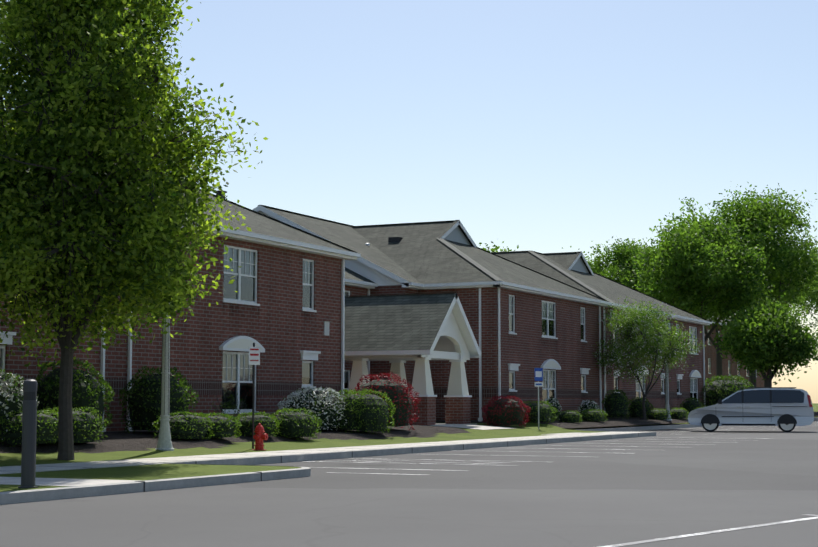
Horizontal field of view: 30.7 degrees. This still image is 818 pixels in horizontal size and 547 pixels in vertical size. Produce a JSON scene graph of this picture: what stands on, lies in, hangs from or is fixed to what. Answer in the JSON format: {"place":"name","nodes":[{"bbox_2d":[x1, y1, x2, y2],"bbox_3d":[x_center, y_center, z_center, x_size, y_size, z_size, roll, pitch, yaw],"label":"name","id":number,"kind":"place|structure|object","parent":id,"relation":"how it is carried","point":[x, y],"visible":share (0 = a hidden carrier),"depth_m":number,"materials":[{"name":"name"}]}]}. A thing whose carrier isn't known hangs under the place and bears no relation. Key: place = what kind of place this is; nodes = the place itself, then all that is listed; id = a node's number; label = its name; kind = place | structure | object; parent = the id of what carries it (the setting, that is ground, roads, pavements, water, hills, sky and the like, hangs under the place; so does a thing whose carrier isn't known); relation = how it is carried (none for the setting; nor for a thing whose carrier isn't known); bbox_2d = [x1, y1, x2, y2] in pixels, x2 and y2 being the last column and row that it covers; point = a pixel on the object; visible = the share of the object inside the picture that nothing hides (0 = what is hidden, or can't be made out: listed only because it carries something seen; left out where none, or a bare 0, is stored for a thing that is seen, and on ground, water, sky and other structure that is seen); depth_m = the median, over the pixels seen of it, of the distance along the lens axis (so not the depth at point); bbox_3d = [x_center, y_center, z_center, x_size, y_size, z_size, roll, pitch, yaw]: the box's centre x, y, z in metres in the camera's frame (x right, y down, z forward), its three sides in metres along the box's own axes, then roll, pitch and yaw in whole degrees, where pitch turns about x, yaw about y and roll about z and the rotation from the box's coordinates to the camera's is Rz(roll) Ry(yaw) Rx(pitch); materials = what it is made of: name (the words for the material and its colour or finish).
{"place":"outdoors","nodes":[
{"label":"outdoors","id":0,"kind":"place"},
{"bbox_2d":[0,425,641,486],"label":"sidewalk","id":1,"kind":"structure","parent":0,"point":[42,481],"depth_m":28.30,"materials":[{"name":"concrete"}]},
{"bbox_2d":[0,417,817,546],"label":"parking lot asphalt","id":2,"kind":"structure","parent":0,"point":[599,493],"depth_m":17.59,"materials":[{"name":"grey asphalt"}]},
{"bbox_2d":[0,418,817,504],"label":"curb","id":3,"kind":"structure","parent":2,"relation":"on","point":[26,496],"depth_m":23.91,"materials":[{"name":"concrete"}]},
{"bbox_2d":[0,464,300,491],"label":"island grass","id":4,"kind":"structure","parent":3,"relation":"on","point":[152,472],"depth_m":22.58,"materials":[{"name":"green plant"}]},
{"bbox_2d":[18,379,37,487],"bbox_3d":[-4.744,1.999,18.600,0.240,1.355,0.240,-2,-5,25],"label":"bollard light","id":5,"kind":"object","parent":4,"relation":"on","point":[28,455],"visible":1,"depth_m":18.53,"materials":[{"name":"grey paint"}]},
{"bbox_2d":[307,425,817,546],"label":"parking lines","id":6,"kind":"object","parent":2,"relation":"on","point":[672,537],"depth_m":24.90,"materials":[{"name":"paint"}]},
{"bbox_2d":[688,387,813,431],"bbox_3d":[13.886,5.542,60.669,4.965,1.790,2.376,-1,-5,13],"label":"minivan","id":7,"kind":"object","parent":2,"relation":"on","point":[786,409],"visible":1,"depth_m":59.72,"materials":[{"name":"silver metal"}]},
{"bbox_2d":[0,412,817,466],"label":"lawn","id":8,"kind":"structure","parent":0,"point":[119,445],"depth_m":35.58,"materials":[{"name":"green plant"}]},
{"bbox_2d":[0,369,39,439],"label":"white shrub","id":9,"kind":"object","parent":8,"relation":"on","point":[11,396],"visible":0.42,"depth_m":28.74,"materials":[{"name":"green plant"}]},
{"bbox_2d":[0,409,57,446],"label":"hedge","id":10,"kind":"object","parent":8,"relation":"on","point":[47,429],"visible":0.6,"depth_m":28.41,"materials":[{"name":"green plant"}]},
{"bbox_2d":[39,406,108,444],"bbox_3d":[-6.801,3.048,29.837,1.340,0.782,1.712,-2,-5,25],"label":"hedge","id":11,"kind":"object","parent":8,"relation":"on","point":[86,426],"visible":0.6,"depth_m":29.60,"materials":[{"name":"green plant"}]},
{"bbox_2d":[35,359,114,436],"bbox_3d":[-7.286,2.675,31.910,1.864,1.718,1.863,-2,-5,25],"label":"round shrub","id":12,"kind":"object","parent":8,"relation":"on","point":[87,388],"visible":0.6,"depth_m":31.49,"materials":[{"name":"green plant"}]},
{"bbox_2d":[0,0,267,459],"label":"tree","id":13,"kind":"object","parent":8,"relation":"on","point":[80,241],"visible":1,"depth_m":26.02,"materials":[{"name":"green plant"}]},
{"bbox_2d":[118,366,198,433],"bbox_3d":[-5.873,2.971,34.877,1.776,1.622,1.792,-2,-5,25],"label":"round shrub","id":14,"kind":"object","parent":8,"relation":"on","point":[144,397],"visible":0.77,"depth_m":34.40,"materials":[{"name":"green plant"}]},
{"bbox_2d":[155,303,173,450],"bbox_3d":[-5.102,0.964,31.306,0.448,5.500,0.460,-2,-5,25],"label":"lamp post","id":15,"kind":"object","parent":8,"relation":"on","point":[164,443],"visible":0.4,"depth_m":31.10,"materials":[{"name":"grey metal"}]},
{"bbox_2d":[152,411,214,439],"bbox_3d":[-5.065,3.413,33.400,1.238,0.673,1.562,-2,-5,25],"label":"hedge","id":16,"kind":"object","parent":8,"relation":"on","point":[188,426],"visible":0.77,"depth_m":32.99,"materials":[{"name":"green plant"}]},
{"bbox_2d":[191,412,241,438],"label":"hedge","id":17,"kind":"object","parent":8,"relation":"on","point":[223,427],"visible":0.67,"depth_m":34.14,"materials":[{"name":"green plant"}]},
{"bbox_2d":[210,391,248,417],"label":"twiggy shrub","id":18,"kind":"object","parent":8,"relation":"on","point":[221,409],"visible":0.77,"depth_m":37.52,"materials":[{"name":"green plant"}]},
{"bbox_2d":[249,343,259,448],"bbox_3d":[-3.455,2.765,33.085,0.270,2.450,0.056,3,-6,-29],"label":"no parking sign","id":19,"kind":"object","parent":8,"relation":"on","point":[254,355],"visible":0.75,"depth_m":33.11,"materials":[{"name":"grey metal"}]},
{"bbox_2d":[232,411,280,435],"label":"hedge","id":20,"kind":"object","parent":8,"relation":"on","point":[268,424],"visible":0.81,"depth_m":36.00,"materials":[{"name":"green plant"}]},
{"bbox_2d":[253,423,267,449],"bbox_3d":[-3.264,3.579,32.573,0.339,0.605,0.338,2,-5,-26],"label":"fire hydrant","id":21,"kind":"object","parent":8,"relation":"on","point":[259,436],"visible":0.98,"depth_m":32.50,"materials":[{"name":"red metal"}]},
{"bbox_2d":[270,407,322,439],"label":"hedge","id":22,"kind":"object","parent":8,"relation":"on","point":[298,424],"visible":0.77,"depth_m":37.07,"materials":[{"name":"green plant"}]},
{"bbox_2d":[277,386,347,430],"bbox_3d":[-2.568,3.704,40.883,1.957,1.257,2.355,-2,-5,25],"label":"spirea shrub","id":23,"kind":"object","parent":8,"relation":"on","point":[321,405],"visible":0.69,"depth_m":40.28,"materials":[{"name":"white plant"}]},
{"bbox_2d":[328,389,374,432],"bbox_3d":[-1.661,3.796,41.218,1.689,1.217,1.786,-2,-5,25],"label":"round shrub","id":24,"kind":"object","parent":8,"relation":"on","point":[346,413],"visible":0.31,"depth_m":40.60,"materials":[{"name":"green plant"}]},
{"bbox_2d":[339,389,395,433],"bbox_3d":[-1.195,3.807,41.200,1.680,1.250,1.800,-2,-5,25],"label":"round shrub","id":25,"kind":"object","parent":8,"relation":"on","point":[374,415],"visible":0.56,"depth_m":40.65,"materials":[{"name":"green plant"}]},
{"bbox_2d":[351,371,420,429],"bbox_3d":[-0.787,3.728,43.547,2.164,1.722,2.324,-2,-5,25],"label":"barberry shrub","id":26,"kind":"object","parent":8,"relation":"on","point":[398,394],"visible":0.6,"depth_m":43.03,"materials":[{"name":"red plant"}]},
{"bbox_2d":[344,292,480,425],"bbox_3d":[-0.897,3.147,52.764,5.660,4.800,4.400,-2,-5,25],"label":"entrance porch","id":27,"kind":"object","parent":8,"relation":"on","point":[397,331],"visible":0.67,"depth_m":51.66,"materials":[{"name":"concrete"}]},
{"bbox_2d":[481,395,530,426],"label":"barberry shrub","id":28,"kind":"object","parent":8,"relation":"on","point":[505,411],"visible":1,"depth_m":52.71,"materials":[{"name":"red plant"}]},
{"bbox_2d":[534,368,542,428],"bbox_3d":[4.600,4.486,52.848,0.310,2.260,0.056,1,-5,-14],"label":"sign","id":29,"kind":"object","parent":8,"relation":"on","point":[538,372],"visible":0.8,"depth_m":52.88,"materials":[{"name":"metal"}]},
{"bbox_2d":[520,400,557,422],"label":"green shrub","id":30,"kind":"object","parent":8,"relation":"on","point":[545,411],"visible":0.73,"depth_m":55.33,"materials":[{"name":"green plant"}]},
{"bbox_2d":[544,398,561,419],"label":"white shrub","id":31,"kind":"object","parent":8,"relation":"on","point":[556,405],"visible":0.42,"depth_m":59.83,"materials":[{"name":"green plant"}]},
{"bbox_2d":[556,410,581,422],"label":"hedge","id":32,"kind":"object","parent":8,"relation":"on","point":[571,416],"visible":0.94,"depth_m":57.80,"materials":[{"name":"green plant"}]},
{"bbox_2d":[578,400,599,413],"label":"white shrub","id":33,"kind":"object","parent":8,"relation":"on","point":[587,405],"visible":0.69,"depth_m":63.98,"materials":[{"name":"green plant"}]},
{"bbox_2d":[580,409,607,421],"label":"hedge","id":34,"kind":"object","parent":8,"relation":"on","point":[592,415],"visible":0.96,"depth_m":60.28,"materials":[{"name":"green plant"}]},
{"bbox_2d":[601,389,630,418],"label":"dark shrub","id":35,"kind":"object","parent":8,"relation":"on","point":[616,404],"visible":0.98,"depth_m":66.02,"materials":[{"name":"green plant"}]},
{"bbox_2d":[627,397,653,417],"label":"shrub","id":36,"kind":"object","parent":8,"relation":"on","point":[636,407],"visible":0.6,"depth_m":68.82,"materials":[{"name":"green plant"}]},
{"bbox_2d":[591,296,705,419],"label":"tree","id":37,"kind":"object","parent":8,"relation":"on","point":[646,334],"visible":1,"depth_m":67.36,"materials":[{"name":"green plant"}]},
{"bbox_2d":[646,408,671,419],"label":"hedge","id":38,"kind":"object","parent":8,"relation":"on","point":[658,414],"visible":0.92,"depth_m":68.38,"materials":[{"name":"green plant"}]},
{"bbox_2d":[662,318,671,420],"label":"lamp post","id":39,"kind":"object","parent":8,"relation":"on","point":[667,406],"visible":0.5,"depth_m":68.99,"materials":[{"name":"grey metal"}]},
{"bbox_2d":[670,407,688,418],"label":"hedge","id":40,"kind":"object","parent":8,"relation":"on","point":[679,413],"visible":0.79,"depth_m":71.11,"materials":[{"name":"green plant"}]},
{"bbox_2d":[680,397,704,413],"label":"shrub","id":41,"kind":"object","parent":8,"relation":"on","point":[690,404],"visible":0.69,"depth_m":77.69,"materials":[{"name":"green plant"}]},
{"bbox_2d":[701,375,753,406],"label":"bush","id":42,"kind":"object","parent":8,"relation":"on","point":[717,390],"visible":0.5,"depth_m":84.61,"materials":[{"name":"green plant"}]},
{"bbox_2d":[712,293,817,386],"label":"tree","id":43,"kind":"object","parent":8,"relation":"on","point":[768,338],"visible":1,"depth_m":99.15,"materials":[{"name":"green plant"}]},
{"bbox_2d":[0,0,817,402],"label":"sky","id":44,"kind":"structure","parent":0,"point":[541,126],"materials":[{"name":"blue"}]},
{"bbox_2d":[566,403,817,428],"bbox_3d":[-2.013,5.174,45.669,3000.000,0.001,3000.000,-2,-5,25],"label":"ground","id":45,"kind":"structure","parent":0,"point":[815,407],"depth_m":81.90,"materials":[{"name":"grey concrete"}]},
{"bbox_2d":[0,190,711,431],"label":"apartment building","id":46,"kind":"structure","parent":45,"relation":"on","point":[283,308],"depth_m":44.58,"materials":[{"name":"brick"}]},
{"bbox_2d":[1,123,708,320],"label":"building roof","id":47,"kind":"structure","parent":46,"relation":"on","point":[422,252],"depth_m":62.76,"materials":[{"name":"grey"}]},
{"bbox_2d":[479,241,518,251],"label":"tree","id":48,"kind":"object","parent":45,"relation":"on","point":[496,248],"depth_m":110.16,"materials":[{"name":"green plant"}]},
{"bbox_2d":[562,236,651,292],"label":"tree","id":49,"kind":"object","parent":45,"relation":"on","point":[618,267],"visible":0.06,"depth_m":142.52,"materials":[{"name":"green plant"}]},
{"bbox_2d":[623,203,774,342],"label":"tree","id":50,"kind":"object","parent":45,"relation":"on","point":[693,267],"visible":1,"depth_m":105.03,"materials":[{"name":"green plant"}]},
{"bbox_2d":[634,266,809,379],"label":"tree","id":51,"kind":"object","parent":45,"relation":"on","point":[718,364],"depth_m":130.56,"materials":[{"name":"green plant"}]},
{"bbox_2d":[704,312,766,386],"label":"building","id":52,"kind":"structure","parent":45,"relation":"on","point":[728,368],"depth_m":155.26,"materials":[{"name":"brick"}]},
{"bbox_2d":[654,181,817,386],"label":"tree","id":53,"kind":"object","parent":45,"relation":"on","point":[758,219],"visible":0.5,"depth_m":114.16,"materials":[{"name":"green plant"}]},
{"bbox_2d":[787,270,817,333],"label":"tree","id":54,"kind":"object","parent":45,"relation":"on","point":[809,304],"visible":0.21,"depth_m":156.34,"materials":[{"name":"green plant"}]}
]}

